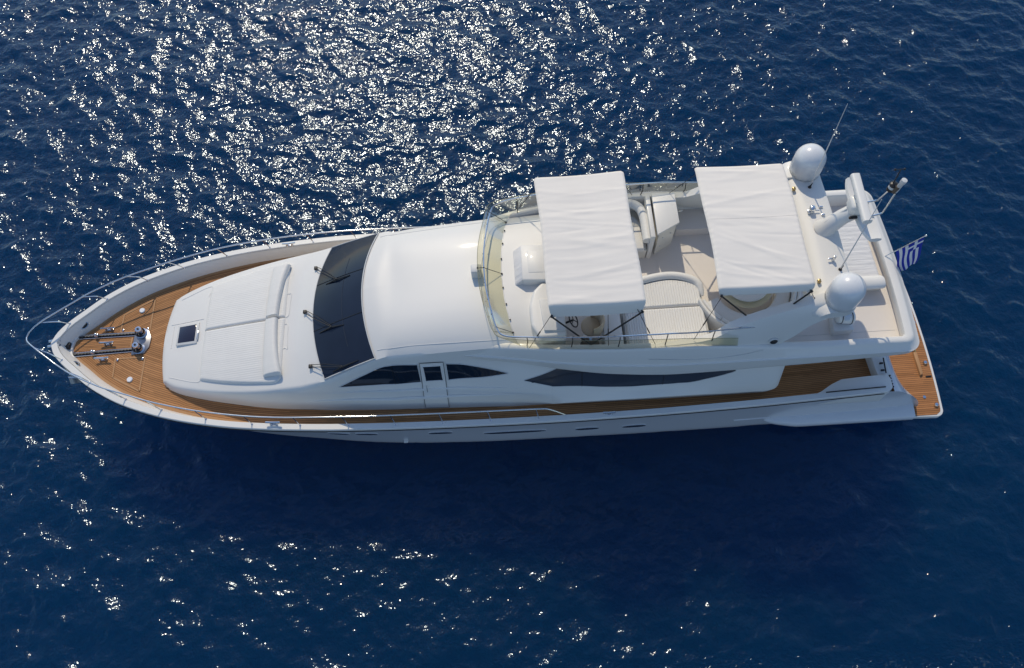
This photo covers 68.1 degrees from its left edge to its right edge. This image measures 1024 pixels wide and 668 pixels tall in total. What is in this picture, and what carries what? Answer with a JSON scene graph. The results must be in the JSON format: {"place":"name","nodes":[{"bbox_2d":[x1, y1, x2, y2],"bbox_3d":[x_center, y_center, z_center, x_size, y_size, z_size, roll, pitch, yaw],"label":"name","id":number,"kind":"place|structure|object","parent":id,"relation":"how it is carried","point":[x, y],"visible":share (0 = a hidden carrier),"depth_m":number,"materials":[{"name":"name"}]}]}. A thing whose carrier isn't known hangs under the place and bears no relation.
{"place":"outdoors","nodes":[
{"label":"outdoors","id":0,"kind":"place"},
{"bbox_2d":[0,0,1023,667],"bbox_3d":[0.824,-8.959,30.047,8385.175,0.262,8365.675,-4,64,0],"label":"sea","id":1,"kind":"structure","parent":0,"point":[138,134],"depth_m":24.75,"materials":[{"name":"liquid"}]},
{"bbox_2d":[26,104,942,442],"bbox_3d":[-0.387,-1.246,21.231,27.770,10.156,6.704,-4,64,0],"label":"motor yacht","id":2,"kind":"object","parent":1,"relation":"on","point":[506,326],"visible":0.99,"depth_m":20.97,"materials":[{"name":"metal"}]},
{"bbox_2d":[200,318,284,383],"bbox_3d":[-7.783,0.622,21.798,2.540,0.694,1.967,-4,64,0],"label":"foredeck sunpad","id":3,"kind":"object","parent":2,"relation":"on","point":[232,355],"visible":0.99,"depth_m":21.77,"materials":[{"name":"white fabric"}]},
{"bbox_2d":[263,317,281,376],"bbox_3d":[-6.824,0.344,21.540,0.539,0.286,1.804,-7,64,-2],"label":"headrest bolster","id":4,"kind":"object","parent":3,"relation":"on","point":[271,365],"visible":1,"depth_m":21.39,"materials":[{"name":"white fabric"}]},
{"bbox_2d":[205,263,290,330],"bbox_3d":[-7.896,-1.158,22.684,2.540,0.694,1.967,-4,64,0],"label":"foredeck sunpad","id":5,"kind":"object","parent":2,"relation":"on","point":[241,300],"visible":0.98,"depth_m":22.55,"materials":[{"name":"white fabric"}]},
{"bbox_2d":[266,264,290,317],"bbox_3d":[-6.928,-1.294,22.357,0.539,0.286,1.804,0,64,1],"label":"headrest bolster","id":6,"kind":"object","parent":5,"relation":"on","point":[279,276],"visible":1,"depth_m":22.28,"materials":[{"name":"white fabric"}]},
{"bbox_2d":[339,364,421,387],"bbox_3d":[-3.668,1.147,20.706,2.306,0.879,0.230,-4,64,0],"label":"side window","id":7,"kind":"structure","parent":2,"relation":"in","point":[396,374],"depth_m":20.77,"materials":[{"name":"black glass"}]},
{"bbox_2d":[419,362,448,407],"bbox_3d":[-2.169,1.453,21.100,0.730,2.013,0.537,-4,64,0],"label":"side door","id":8,"kind":"structure","parent":2,"relation":"in","point":[432,374],"depth_m":21.03,"materials":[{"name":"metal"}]},
{"bbox_2d":[445,363,508,379],"bbox_3d":[-0.942,1.014,20.681,1.694,0.734,0.200,-1,64,1],"label":"side window","id":9,"kind":"structure","parent":2,"relation":"in","point":[455,371],"depth_m":20.70,"materials":[{"name":"black glass"}]},
{"bbox_2d":[524,368,735,386],"bbox_3d":[3.253,1.086,21.017,5.872,1.065,0.467,-4,64,0],"label":"saloon window","id":10,"kind":"structure","parent":2,"relation":"in","point":[555,377],"depth_m":21.06,"materials":[{"name":"black glass"}]},
{"bbox_2d":[624,306,707,343],"bbox_3d":[4.135,-0.198,20.250,2.140,0.104,1.140,-4,64,0],"label":"flybridge cushion","id":11,"kind":"object","parent":2,"relation":"on","point":[676,320],"visible":0.7,"depth_m":20.24,"materials":[{"name":"white fabric"}]},
{"bbox_2d":[643,280,700,309],"bbox_3d":[4.067,-1.102,20.701,2.120,0.104,0.855,-4,64,0],"label":"flybridge cushion","id":12,"kind":"object","parent":2,"relation":"on","point":[668,294],"visible":0.73,"depth_m":20.63,"materials":[{"name":"white fabric"}]},
{"bbox_2d":[838,221,878,275],"bbox_3d":[9.526,-2.379,21.433,1.260,0.103,1.920,-4,64,0],"label":"sunbed cover","id":13,"kind":"object","parent":2,"relation":"on","point":[860,261],"visible":0.45,"depth_m":21.36,"materials":[{"name":"fabric"}]},
{"bbox_2d":[861,275,885,289],"bbox_3d":[9.649,-1.403,20.892,1.180,0.256,0.400,-4,64,0],"label":"sunbed bolster","id":14,"kind":"object","parent":2,"relation":"on","point":[875,282],"visible":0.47,"depth_m":20.77,"materials":[{"name":"white fabric"}]},
{"bbox_2d":[885,235,926,270],"bbox_3d":[10.763,-2.177,20.770,0.761,1.306,0.411,-4,64,0],"label":"flag","id":15,"kind":"object","parent":2,"relation":"attached to","point":[907,255],"visible":1,"depth_m":20.81,"materials":[{"name":"fabric"}]},
{"bbox_2d":[834,312,855,324],"bbox_3d":[8.917,-0.473,20.305,0.440,0.430,0.465,-4,64,0],"label":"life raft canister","id":16,"kind":"object","parent":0,"point":[850,319],"visible":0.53,"depth_m":20.14,"materials":[{"name":"plastic"}]}
]}

